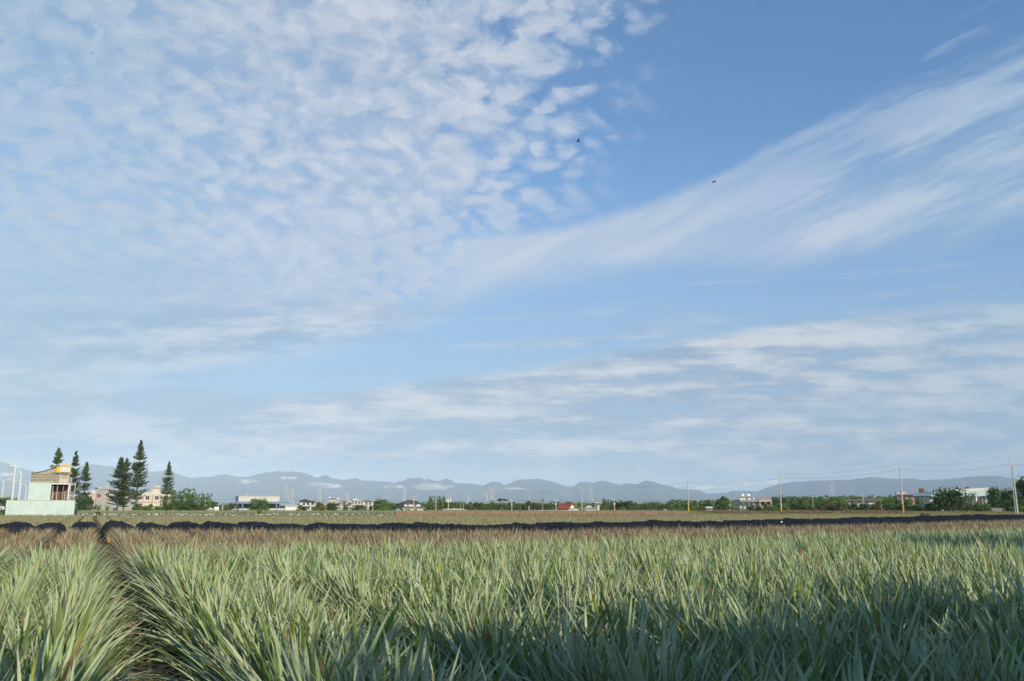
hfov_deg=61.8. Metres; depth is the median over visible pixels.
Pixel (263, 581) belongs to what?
pineapple plant
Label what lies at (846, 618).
pineapple plant
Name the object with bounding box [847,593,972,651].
pineapple plant
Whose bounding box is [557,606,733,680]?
pineapple plant
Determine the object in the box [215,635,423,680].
pineapple plant
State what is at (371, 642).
pineapple plant
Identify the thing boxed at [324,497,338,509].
parapet building
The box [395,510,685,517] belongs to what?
dry grass
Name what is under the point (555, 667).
pineapple plant
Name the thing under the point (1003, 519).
shade net cover
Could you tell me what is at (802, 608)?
pineapple plant
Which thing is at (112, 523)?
shade net cover
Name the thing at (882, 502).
treeline tree
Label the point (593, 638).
pineapple plant
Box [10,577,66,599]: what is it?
pineapple plant
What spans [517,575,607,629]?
pineapple plant
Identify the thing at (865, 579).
pineapple plant
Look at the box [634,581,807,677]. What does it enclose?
pineapple plant
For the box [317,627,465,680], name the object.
pineapple plant
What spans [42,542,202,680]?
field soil
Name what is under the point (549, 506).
treeline tree
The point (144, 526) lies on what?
shade net cover
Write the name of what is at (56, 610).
pineapple plant
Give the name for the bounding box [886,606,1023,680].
pineapple plant
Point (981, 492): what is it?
columned hall
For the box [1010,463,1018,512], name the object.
utility pole
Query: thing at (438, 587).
pineapple plant
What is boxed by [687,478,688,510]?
utility pole
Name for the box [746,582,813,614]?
pineapple plant
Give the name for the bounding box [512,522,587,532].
shade net cover
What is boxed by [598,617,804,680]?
pineapple plant
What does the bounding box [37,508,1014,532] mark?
ground
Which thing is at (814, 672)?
pineapple plant
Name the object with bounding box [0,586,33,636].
pineapple plant
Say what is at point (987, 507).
shrub
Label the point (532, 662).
pineapple plant
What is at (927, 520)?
shade net cover
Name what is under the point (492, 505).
treeline tree
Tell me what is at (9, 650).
pineapple plant
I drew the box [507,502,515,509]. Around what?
treeline tree
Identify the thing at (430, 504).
bamboo clump
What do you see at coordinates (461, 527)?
shade net cover
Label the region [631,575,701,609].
pineapple plant
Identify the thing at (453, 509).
tin shed
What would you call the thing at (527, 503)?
treeline tree
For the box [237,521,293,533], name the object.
shade net cover
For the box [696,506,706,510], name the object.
round tree
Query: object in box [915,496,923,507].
bamboo clump
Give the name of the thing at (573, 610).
pineapple plant
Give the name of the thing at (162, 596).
pineapple plant
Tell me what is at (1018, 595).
pineapple plant
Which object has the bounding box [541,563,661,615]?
pineapple plant
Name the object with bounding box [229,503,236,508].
round tree
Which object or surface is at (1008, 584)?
pineapple plant
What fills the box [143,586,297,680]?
pineapple plant
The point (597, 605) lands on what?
pineapple plant
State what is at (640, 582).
pineapple plant
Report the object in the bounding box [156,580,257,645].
pineapple plant
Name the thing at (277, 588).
pineapple plant
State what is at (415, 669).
pineapple plant
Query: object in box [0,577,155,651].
pineapple plant
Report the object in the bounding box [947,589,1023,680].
pineapple plant
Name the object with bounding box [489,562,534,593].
pineapple plant
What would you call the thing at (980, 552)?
pineapple rows
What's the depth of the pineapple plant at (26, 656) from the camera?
5.19 m
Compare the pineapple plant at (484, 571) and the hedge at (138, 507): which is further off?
the hedge at (138, 507)
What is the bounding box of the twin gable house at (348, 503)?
[336,501,352,510]
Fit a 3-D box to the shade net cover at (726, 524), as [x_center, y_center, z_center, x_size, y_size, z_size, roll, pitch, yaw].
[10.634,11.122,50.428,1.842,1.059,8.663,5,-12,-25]
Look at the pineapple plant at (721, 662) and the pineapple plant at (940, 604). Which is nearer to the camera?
the pineapple plant at (721, 662)
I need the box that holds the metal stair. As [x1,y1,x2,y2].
[69,478,75,499]
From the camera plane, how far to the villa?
412.72 m
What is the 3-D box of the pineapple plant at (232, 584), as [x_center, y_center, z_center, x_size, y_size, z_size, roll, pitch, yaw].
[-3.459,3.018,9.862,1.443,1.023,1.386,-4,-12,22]
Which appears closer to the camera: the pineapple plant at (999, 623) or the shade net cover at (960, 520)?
the pineapple plant at (999, 623)
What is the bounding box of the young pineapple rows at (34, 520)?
[0,513,1018,529]
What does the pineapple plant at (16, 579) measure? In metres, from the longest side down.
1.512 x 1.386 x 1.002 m
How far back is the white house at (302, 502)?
373.43 m
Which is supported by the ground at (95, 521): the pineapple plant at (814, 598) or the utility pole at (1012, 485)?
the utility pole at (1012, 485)
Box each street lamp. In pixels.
[1,460,15,499]
[9,465,21,499]
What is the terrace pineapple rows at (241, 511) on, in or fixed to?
on the ground at (95, 521)
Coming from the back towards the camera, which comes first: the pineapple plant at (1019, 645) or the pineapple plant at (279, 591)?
the pineapple plant at (279, 591)
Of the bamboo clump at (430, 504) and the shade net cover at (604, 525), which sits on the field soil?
the shade net cover at (604, 525)
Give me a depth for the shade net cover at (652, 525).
45.64 m
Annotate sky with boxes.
[0,0,1023,493]
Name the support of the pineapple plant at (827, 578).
on the field soil
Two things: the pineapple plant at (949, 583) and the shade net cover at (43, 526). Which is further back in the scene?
the shade net cover at (43, 526)
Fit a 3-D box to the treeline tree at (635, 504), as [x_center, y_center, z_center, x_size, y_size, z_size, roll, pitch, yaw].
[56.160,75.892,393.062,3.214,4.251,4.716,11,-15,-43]
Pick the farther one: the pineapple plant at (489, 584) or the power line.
the power line
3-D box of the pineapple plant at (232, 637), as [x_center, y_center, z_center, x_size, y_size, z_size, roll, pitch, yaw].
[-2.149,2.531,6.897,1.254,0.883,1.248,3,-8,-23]
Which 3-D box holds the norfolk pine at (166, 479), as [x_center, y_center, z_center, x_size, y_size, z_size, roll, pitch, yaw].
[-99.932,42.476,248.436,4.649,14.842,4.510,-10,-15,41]
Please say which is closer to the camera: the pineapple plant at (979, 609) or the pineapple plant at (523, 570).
the pineapple plant at (979, 609)
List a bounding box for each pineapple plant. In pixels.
[0,562,78,609]
[0,565,65,623]
[0,570,53,591]
[0,573,164,680]
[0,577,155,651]
[0,584,57,647]
[0,585,62,649]
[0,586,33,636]
[0,586,139,680]
[0,587,163,680]
[0,595,47,669]
[0,596,35,647]
[0,597,131,680]
[0,613,39,680]
[0,613,160,680]
[0,626,178,680]
[0,629,103,680]
[0,631,21,665]
[0,635,141,680]
[0,640,55,679]
[0,656,47,680]
[1,560,73,618]
[1,572,90,642]
[1,616,130,680]
[2,615,150,680]
[2,664,60,680]
[3,577,86,622]
[3,587,155,678]
[4,560,92,600]
[4,578,124,636]
[7,587,126,642]
[7,603,136,661]
[9,571,62,602]
[9,629,161,680]
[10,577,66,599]
[17,646,205,680]
[21,595,126,647]
[28,565,148,637]
[28,662,107,680]
[29,618,175,680]
[30,568,149,652]
[31,569,147,655]
[33,568,133,625]
[33,589,145,662]
[37,567,120,630]
[45,575,132,649]
[67,657,148,680]
[126,577,293,680]
[127,561,234,646]
[129,557,246,624]
[135,561,267,663]
[136,571,211,635]
[137,573,278,668]
[140,583,257,671]
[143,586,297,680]
[145,577,217,629]
[147,580,306,676]
[152,558,275,631]
[153,585,254,677]
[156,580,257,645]
[157,591,331,680]
[159,572,275,650]
[164,581,241,647]
[168,560,275,596]
[168,607,358,680]
[173,598,295,680]
[176,594,388,680]
[178,585,361,680]
[180,604,319,680]
[184,616,388,680]
[187,631,405,680]
[195,570,364,628]
[199,590,362,642]
[203,606,386,680]
[207,577,374,665]
[214,581,335,625]
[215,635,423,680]
[216,561,313,590]
[216,579,327,613]
[217,570,318,613]
[218,565,321,595]
[220,566,330,614]
[221,580,336,614]
[221,606,453,680]
[229,634,458,680]
[237,592,406,664]
[240,629,516,680]
[244,581,417,680]
[247,588,455,672]
[247,598,445,667]
[254,587,359,643]
[262,610,386,663]
[272,609,463,680]
[289,611,546,680]
[290,558,378,612]
[290,565,343,597]
[290,567,349,605]
[291,555,404,613]
[291,559,409,618]
[302,553,398,618]
[308,559,417,622]
[317,563,421,627]
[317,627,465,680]
[320,575,419,630]
[332,560,408,589]
[336,577,435,635]
[341,558,433,602]
[342,582,448,663]
[343,559,460,600]
[356,562,457,603]
[356,577,457,635]
[358,613,517,680]
[362,587,448,670]
[363,575,509,664]
[363,594,462,654]
[366,662,476,680]
[368,647,443,680]
[369,640,522,680]
[375,594,492,661]
[376,562,448,596]
[378,577,468,618]
[383,570,476,608]
[389,555,517,627]
[391,588,500,680]
[391,639,529,680]
[399,572,483,617]
[399,588,562,678]
[401,579,535,617]
[407,583,564,680]
[416,596,587,680]
[429,597,589,680]
[434,567,556,622]
[439,554,524,599]
[445,552,522,594]
[445,569,508,598]
[446,581,549,627]
[453,583,608,651]
[454,597,592,654]
[456,587,554,635]
[458,568,544,602]
[463,614,607,680]
[465,559,546,611]
[467,582,656,671]
[478,629,631,680]
[481,577,546,621]
[482,557,607,618]
[482,560,590,613]
[487,608,677,680]
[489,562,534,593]
[491,553,600,595]
[492,552,557,590]
[495,567,557,604]
[496,617,605,676]
[508,596,755,680]
[510,604,596,652]
[511,618,671,680]
[513,596,668,676]
[515,568,574,596]
[516,562,611,597]
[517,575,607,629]
[519,576,583,623]
[519,583,730,679]
[529,553,629,614]
[529,568,616,630]
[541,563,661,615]
[543,563,666,643]
[543,577,639,645]
[552,559,680,620]
[552,571,672,622]
[555,573,630,603]
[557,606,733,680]
[558,611,773,680]
[566,613,706,679]
[575,582,675,650]
[576,580,702,650]
[581,607,755,680]
[590,558,666,593]
[592,556,683,599]
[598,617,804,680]
[606,573,714,619]
[608,590,716,659]
[610,587,736,651]
[616,562,703,604]
[618,562,747,625]
[628,574,788,676]
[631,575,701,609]
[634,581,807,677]
[640,587,754,639]
[642,578,774,643]
[645,589,807,680]
[645,665,764,680]
[646,571,736,613]
[647,556,739,594]
[647,563,696,588]
[654,564,744,621]
[660,573,718,595]
[661,589,797,630]
[666,613,838,680]
[673,654,814,680]
[676,555,806,632]
[676,632,864,680]
[685,562,781,614]
[686,578,857,680]
[691,570,752,594]
[693,626,893,680]
[694,570,778,602]
[705,567,820,623]
[706,563,824,624]
[711,597,913,680]
[713,595,820,647]
[714,615,966,680]
[715,575,795,607]
[719,590,821,633]
[726,573,812,643]
[731,579,873,661]
[737,593,944,680]
[739,612,867,668]
[744,559,859,602]
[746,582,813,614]
[747,565,860,628]
[754,566,835,598]
[755,580,863,628]
[767,588,842,644]
[770,646,913,680]
[773,585,908,649]
[773,668,946,680]
[777,555,894,606]
[780,616,1004,680]
[783,582,871,618]
[784,562,885,607]
[788,605,933,679]
[789,589,1006,680]
[794,585,921,627]
[796,586,932,650]
[804,576,980,651]
[805,570,964,634]
[809,612,987,680]
[812,581,975,641]
[833,571,892,598]
[834,609,1015,680]
[837,561,911,606]
[844,560,935,617]
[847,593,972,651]
[848,596,993,660]
[855,563,938,597]
[867,629,1023,680]
[868,563,972,625]
[868,626,1023,680]
[870,561,987,608]
[871,570,981,631]
[871,593,982,659]
[874,615,1023,680]
[882,569,982,609]
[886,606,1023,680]
[888,600,1020,680]
[901,572,1020,636]
[904,584,997,634]
[904,592,1021,645]
[911,578,1010,617]
[911,587,1023,675]
[914,562,1023,627]
[931,583,1023,642]
[931,626,1023,680]
[939,562,1023,638]
[940,595,1023,663]
[941,573,1023,621]
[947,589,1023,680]
[947,602,1017,665]
[950,669,1022,680]
[957,573,1023,634]
[958,615,1023,676]
[971,579,1023,677]
[979,571,1016,611]
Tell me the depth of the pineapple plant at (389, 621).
5.78 m
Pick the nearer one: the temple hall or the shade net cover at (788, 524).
the shade net cover at (788, 524)
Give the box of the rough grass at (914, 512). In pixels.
[684,510,1023,515]
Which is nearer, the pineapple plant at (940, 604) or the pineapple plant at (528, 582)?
the pineapple plant at (940, 604)
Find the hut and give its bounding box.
[27,464,70,499]
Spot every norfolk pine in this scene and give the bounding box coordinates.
[50,448,63,467]
[69,451,81,504]
[74,462,91,504]
[104,457,131,510]
[119,458,133,510]
[126,440,149,506]
[159,461,174,507]
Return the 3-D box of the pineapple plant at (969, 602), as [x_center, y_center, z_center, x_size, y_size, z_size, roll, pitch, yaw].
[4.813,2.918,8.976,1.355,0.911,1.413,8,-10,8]
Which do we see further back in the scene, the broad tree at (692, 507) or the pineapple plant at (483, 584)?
the broad tree at (692, 507)
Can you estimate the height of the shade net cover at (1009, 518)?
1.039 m
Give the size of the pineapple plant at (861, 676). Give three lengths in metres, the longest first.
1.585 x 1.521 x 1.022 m
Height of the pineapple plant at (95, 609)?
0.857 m
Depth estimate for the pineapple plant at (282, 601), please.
7.62 m
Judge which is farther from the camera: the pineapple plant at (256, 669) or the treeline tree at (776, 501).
the treeline tree at (776, 501)
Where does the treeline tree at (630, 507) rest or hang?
on the ground at (95, 521)
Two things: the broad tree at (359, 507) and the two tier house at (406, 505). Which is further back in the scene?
the two tier house at (406, 505)
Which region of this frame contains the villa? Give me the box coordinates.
[729,494,771,509]
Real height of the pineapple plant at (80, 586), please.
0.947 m
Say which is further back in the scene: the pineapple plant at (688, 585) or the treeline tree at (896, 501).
the treeline tree at (896, 501)
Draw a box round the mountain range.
[0,463,1019,507]
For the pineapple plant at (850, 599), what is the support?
on the field soil
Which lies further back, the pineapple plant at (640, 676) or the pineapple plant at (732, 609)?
the pineapple plant at (732, 609)
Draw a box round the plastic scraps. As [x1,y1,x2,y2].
[82,513,393,515]
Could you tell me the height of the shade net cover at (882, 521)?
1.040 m
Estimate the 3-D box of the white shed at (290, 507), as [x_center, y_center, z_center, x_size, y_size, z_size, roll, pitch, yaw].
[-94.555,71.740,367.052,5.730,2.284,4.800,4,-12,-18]
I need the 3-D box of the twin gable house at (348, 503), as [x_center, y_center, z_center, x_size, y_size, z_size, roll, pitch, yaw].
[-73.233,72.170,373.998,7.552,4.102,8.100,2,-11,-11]
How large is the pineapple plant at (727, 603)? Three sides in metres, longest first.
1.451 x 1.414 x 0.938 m
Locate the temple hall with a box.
[556,503,577,510]
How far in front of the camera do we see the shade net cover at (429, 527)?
41.54 m
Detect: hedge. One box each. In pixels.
[131,503,143,510]
[141,504,154,511]
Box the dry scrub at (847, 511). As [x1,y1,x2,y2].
[700,509,913,513]
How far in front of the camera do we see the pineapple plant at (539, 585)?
9.64 m
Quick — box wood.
[207,494,1014,508]
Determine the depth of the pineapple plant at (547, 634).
6.28 m
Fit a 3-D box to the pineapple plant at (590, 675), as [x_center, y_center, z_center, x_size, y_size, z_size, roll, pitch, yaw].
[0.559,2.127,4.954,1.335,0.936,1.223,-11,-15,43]
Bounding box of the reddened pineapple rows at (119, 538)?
[0,518,1023,583]
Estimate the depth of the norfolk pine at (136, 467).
246.75 m
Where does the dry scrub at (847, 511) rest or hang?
on the ground at (95, 521)
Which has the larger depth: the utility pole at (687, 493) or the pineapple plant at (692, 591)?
the utility pole at (687, 493)
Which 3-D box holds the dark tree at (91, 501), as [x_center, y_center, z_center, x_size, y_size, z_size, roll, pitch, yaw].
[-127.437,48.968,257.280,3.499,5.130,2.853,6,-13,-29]
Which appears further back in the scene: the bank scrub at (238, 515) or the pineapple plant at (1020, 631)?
the bank scrub at (238, 515)
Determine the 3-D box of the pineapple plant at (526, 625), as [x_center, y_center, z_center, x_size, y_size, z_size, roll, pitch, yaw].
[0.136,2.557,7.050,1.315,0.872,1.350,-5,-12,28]
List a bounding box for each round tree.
[0,496,17,510]
[210,501,218,509]
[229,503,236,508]
[298,506,307,510]
[315,502,323,510]
[326,502,338,510]
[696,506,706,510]
[714,499,725,509]
[720,496,729,510]
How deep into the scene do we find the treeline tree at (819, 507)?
327.54 m
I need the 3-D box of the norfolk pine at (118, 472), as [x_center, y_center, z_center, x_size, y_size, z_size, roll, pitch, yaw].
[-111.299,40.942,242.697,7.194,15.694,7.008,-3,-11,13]
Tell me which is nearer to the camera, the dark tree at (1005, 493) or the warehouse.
the dark tree at (1005, 493)
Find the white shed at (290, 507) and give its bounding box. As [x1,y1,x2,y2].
[284,505,298,510]
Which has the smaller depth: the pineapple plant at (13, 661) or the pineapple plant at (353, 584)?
the pineapple plant at (13, 661)
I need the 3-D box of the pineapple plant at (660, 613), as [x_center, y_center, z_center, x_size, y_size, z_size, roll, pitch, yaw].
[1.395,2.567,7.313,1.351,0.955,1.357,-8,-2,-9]
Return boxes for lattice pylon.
[282,484,291,504]
[316,486,322,501]
[401,488,407,500]
[588,485,592,503]
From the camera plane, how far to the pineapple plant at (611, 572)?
10.89 m
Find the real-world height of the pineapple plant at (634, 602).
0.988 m
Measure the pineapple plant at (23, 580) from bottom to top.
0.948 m
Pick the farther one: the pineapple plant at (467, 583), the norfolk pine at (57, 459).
the norfolk pine at (57, 459)
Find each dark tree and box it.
[87,495,93,509]
[981,485,1002,507]
[994,486,1018,507]
[1009,476,1023,503]
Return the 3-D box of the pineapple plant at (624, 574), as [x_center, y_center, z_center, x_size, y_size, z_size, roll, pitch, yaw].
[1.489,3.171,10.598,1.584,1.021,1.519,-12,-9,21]
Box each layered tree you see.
[664,499,678,510]
[715,500,748,510]
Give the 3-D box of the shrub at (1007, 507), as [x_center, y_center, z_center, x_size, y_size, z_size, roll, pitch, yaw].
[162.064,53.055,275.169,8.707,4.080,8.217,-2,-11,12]
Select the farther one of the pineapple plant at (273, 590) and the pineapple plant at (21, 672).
the pineapple plant at (273, 590)
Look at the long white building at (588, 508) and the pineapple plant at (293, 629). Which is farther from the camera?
the long white building at (588, 508)
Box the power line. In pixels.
[790,470,893,478]
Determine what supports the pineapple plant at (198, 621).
on the field soil
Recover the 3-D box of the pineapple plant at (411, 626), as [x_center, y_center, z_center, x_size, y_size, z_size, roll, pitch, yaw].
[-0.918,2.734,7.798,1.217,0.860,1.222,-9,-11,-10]
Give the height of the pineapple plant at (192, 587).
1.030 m
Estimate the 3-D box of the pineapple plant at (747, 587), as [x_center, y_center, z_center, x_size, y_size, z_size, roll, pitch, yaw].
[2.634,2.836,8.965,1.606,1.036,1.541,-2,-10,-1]
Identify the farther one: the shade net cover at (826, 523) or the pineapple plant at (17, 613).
the shade net cover at (826, 523)
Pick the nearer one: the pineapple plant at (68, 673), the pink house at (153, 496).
the pineapple plant at (68, 673)
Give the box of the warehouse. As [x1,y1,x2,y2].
[221,496,290,509]
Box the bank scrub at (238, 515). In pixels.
[77,512,394,517]
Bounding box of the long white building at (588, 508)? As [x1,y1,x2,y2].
[586,506,595,510]
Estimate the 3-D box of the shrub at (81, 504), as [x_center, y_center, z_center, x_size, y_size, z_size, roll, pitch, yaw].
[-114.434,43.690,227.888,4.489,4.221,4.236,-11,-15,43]
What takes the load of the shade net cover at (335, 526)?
on the field soil
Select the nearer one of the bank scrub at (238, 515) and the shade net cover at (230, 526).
the shade net cover at (230, 526)
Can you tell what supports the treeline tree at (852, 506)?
on the ground at (95, 521)
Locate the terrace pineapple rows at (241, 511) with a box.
[77,509,690,514]
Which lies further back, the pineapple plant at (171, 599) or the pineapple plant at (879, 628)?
the pineapple plant at (171, 599)
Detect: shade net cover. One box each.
[0,521,34,535]
[26,522,66,538]
[70,521,100,542]
[100,520,135,543]
[135,522,172,535]
[168,521,211,536]
[203,521,250,533]
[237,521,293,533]
[283,523,333,533]
[308,522,374,533]
[347,523,413,534]
[378,522,455,534]
[413,522,494,533]
[450,523,525,532]
[486,524,559,533]
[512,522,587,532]
[535,522,618,531]
[580,523,642,532]
[590,521,674,530]
[617,522,698,530]
[629,521,723,529]
[648,519,745,529]
[689,521,782,527]
[709,520,801,528]
[723,519,820,526]
[743,523,760,529]
[764,519,864,524]
[767,520,850,525]
[778,520,835,526]
[780,519,879,525]
[783,518,894,525]
[815,518,927,523]
[822,518,937,523]
[832,519,916,524]
[850,517,961,521]
[851,517,956,521]
[852,518,945,522]
[870,516,987,522]
[887,516,1002,520]
[897,516,1015,519]
[914,517,1008,521]
[919,515,1023,517]
[961,516,1023,520]
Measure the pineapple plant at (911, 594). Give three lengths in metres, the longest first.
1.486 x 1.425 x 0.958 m
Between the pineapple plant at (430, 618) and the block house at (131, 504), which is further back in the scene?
the block house at (131, 504)
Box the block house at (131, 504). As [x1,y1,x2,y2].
[118,489,138,510]
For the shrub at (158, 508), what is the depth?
237.90 m
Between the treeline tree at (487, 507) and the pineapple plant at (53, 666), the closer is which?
the pineapple plant at (53, 666)
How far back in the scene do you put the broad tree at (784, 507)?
310.77 m
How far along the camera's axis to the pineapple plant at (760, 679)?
4.31 m
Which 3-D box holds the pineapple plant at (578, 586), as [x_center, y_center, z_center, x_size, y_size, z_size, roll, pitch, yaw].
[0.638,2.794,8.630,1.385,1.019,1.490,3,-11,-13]
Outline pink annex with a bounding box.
[89,490,94,510]
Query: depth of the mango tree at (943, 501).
303.97 m
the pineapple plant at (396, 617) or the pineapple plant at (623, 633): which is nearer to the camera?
the pineapple plant at (623, 633)
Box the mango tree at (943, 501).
[923,485,974,510]
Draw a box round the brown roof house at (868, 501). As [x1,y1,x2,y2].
[845,499,877,506]
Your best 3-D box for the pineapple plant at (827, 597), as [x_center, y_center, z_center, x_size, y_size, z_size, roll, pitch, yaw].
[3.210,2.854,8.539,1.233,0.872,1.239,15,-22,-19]
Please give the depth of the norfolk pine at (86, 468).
244.38 m
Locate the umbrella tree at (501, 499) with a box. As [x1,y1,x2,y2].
[497,498,508,509]
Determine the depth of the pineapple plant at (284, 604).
7.95 m
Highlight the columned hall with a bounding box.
[912,487,988,506]
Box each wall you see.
[5,500,75,515]
[992,508,1004,510]
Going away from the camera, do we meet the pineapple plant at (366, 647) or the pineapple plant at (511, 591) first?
the pineapple plant at (366, 647)
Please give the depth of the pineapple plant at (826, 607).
7.95 m
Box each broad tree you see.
[247,497,272,510]
[351,504,367,510]
[368,498,390,510]
[682,503,698,510]
[760,503,779,510]
[775,503,790,510]
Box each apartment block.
[350,499,362,507]
[363,501,374,509]
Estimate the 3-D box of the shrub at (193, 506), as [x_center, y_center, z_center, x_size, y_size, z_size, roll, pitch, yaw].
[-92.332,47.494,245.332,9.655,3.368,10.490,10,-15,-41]
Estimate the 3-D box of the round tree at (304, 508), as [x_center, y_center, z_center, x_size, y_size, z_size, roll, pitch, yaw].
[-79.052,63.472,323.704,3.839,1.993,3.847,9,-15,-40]
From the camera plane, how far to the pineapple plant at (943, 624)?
7.42 m
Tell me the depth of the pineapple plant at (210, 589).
8.97 m
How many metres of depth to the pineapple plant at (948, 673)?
5.03 m
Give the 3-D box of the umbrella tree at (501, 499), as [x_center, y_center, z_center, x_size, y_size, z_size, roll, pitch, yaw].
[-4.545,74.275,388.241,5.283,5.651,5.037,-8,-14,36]
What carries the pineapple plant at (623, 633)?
on the field soil
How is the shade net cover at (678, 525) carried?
on the field soil
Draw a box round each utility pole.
[445,492,451,508]
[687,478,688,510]
[776,475,783,510]
[898,465,904,513]
[1009,456,1015,513]
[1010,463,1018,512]
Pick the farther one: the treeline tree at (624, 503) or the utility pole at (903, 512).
the treeline tree at (624, 503)
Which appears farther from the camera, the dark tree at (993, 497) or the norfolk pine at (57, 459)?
the dark tree at (993, 497)
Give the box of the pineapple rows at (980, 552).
[0,526,1023,680]
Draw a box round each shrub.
[74,497,89,511]
[154,505,163,510]
[160,503,173,510]
[173,500,205,511]
[745,504,755,510]
[789,503,804,510]
[923,503,936,510]
[959,502,981,510]
[974,503,992,510]
[1002,499,1023,510]
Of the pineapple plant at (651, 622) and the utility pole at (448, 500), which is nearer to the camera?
the pineapple plant at (651, 622)
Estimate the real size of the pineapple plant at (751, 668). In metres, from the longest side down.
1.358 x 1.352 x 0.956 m
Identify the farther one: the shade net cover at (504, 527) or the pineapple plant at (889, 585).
the shade net cover at (504, 527)
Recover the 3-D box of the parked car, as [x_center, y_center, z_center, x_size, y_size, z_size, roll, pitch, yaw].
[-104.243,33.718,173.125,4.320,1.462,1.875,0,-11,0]
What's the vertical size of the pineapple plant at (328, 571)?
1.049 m
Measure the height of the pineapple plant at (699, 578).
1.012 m
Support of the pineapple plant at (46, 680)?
on the field soil
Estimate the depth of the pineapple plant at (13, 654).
5.41 m
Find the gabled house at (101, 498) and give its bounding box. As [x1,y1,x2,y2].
[93,487,114,510]
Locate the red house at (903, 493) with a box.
[895,492,914,504]
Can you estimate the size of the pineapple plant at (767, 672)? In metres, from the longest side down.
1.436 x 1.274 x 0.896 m
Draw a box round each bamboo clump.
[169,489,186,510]
[180,487,198,504]
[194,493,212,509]
[428,496,435,509]
[434,496,444,508]
[444,498,449,508]
[452,502,457,508]
[898,495,913,506]
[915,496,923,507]
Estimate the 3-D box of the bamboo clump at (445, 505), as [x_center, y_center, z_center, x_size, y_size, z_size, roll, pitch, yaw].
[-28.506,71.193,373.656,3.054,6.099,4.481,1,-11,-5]
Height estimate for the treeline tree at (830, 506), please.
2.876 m
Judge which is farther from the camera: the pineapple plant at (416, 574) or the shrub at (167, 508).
the shrub at (167, 508)
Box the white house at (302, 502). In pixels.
[299,499,314,509]
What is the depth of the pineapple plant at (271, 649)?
5.26 m
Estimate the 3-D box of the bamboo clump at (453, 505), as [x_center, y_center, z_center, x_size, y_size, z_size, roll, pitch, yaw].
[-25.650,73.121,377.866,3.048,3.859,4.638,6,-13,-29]
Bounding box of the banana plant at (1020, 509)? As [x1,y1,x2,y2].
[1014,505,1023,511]
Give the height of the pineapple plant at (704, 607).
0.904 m
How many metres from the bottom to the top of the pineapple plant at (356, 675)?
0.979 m
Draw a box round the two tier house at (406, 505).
[393,499,423,510]
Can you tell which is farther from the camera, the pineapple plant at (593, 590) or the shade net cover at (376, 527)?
the shade net cover at (376, 527)
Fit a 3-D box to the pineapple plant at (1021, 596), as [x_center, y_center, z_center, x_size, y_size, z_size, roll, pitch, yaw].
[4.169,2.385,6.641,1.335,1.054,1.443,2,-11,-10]
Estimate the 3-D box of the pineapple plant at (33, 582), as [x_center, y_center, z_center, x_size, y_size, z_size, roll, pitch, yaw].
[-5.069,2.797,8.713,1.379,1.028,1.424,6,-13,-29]
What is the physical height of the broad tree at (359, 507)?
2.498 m
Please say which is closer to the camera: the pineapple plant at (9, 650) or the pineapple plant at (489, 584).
the pineapple plant at (9, 650)
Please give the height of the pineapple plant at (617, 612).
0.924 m
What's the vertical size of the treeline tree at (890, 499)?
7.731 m
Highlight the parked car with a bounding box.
[0,504,5,510]
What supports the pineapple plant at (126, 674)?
on the field soil
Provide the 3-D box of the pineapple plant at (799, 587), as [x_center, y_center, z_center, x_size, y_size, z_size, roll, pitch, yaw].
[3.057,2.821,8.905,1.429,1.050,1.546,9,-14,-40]
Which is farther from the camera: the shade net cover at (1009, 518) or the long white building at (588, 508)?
the long white building at (588, 508)
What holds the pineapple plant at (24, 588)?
on the field soil
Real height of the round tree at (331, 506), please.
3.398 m
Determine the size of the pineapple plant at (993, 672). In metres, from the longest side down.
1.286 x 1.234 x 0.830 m
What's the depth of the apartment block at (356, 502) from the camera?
398.05 m
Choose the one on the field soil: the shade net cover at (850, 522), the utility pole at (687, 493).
the shade net cover at (850, 522)
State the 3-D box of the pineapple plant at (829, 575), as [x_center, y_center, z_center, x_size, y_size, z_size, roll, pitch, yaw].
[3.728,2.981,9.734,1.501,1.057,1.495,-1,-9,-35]
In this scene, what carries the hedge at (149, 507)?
on the ground at (95, 521)
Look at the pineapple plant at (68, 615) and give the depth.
7.50 m
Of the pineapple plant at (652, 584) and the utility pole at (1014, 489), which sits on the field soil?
the pineapple plant at (652, 584)
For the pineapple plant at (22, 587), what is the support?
on the field soil
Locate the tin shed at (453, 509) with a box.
[441,508,465,511]
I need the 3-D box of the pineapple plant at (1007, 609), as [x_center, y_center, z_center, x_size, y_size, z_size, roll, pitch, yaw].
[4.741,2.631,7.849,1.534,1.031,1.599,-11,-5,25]
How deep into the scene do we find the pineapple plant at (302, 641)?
5.52 m
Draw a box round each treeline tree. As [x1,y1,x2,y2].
[462,504,473,509]
[483,503,490,509]
[486,500,496,508]
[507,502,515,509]
[513,504,521,509]
[524,501,531,509]
[535,504,545,509]
[543,503,555,509]
[602,499,609,509]
[609,500,621,509]
[621,500,631,505]
[626,506,635,510]
[629,502,637,508]
[651,502,662,509]
[772,498,779,504]
[787,499,798,507]
[798,498,808,505]
[800,503,815,510]
[808,499,820,507]
[814,502,828,510]
[821,499,833,507]
[825,503,834,510]
[831,502,846,510]
[835,498,847,508]
[845,503,859,510]
[858,503,873,510]
[870,501,883,510]
[879,500,889,508]
[882,503,896,510]
[885,495,894,505]
[892,496,901,503]
[892,502,909,510]
[906,504,922,510]
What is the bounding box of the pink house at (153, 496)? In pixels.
[139,486,170,507]
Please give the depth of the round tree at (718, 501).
365.32 m

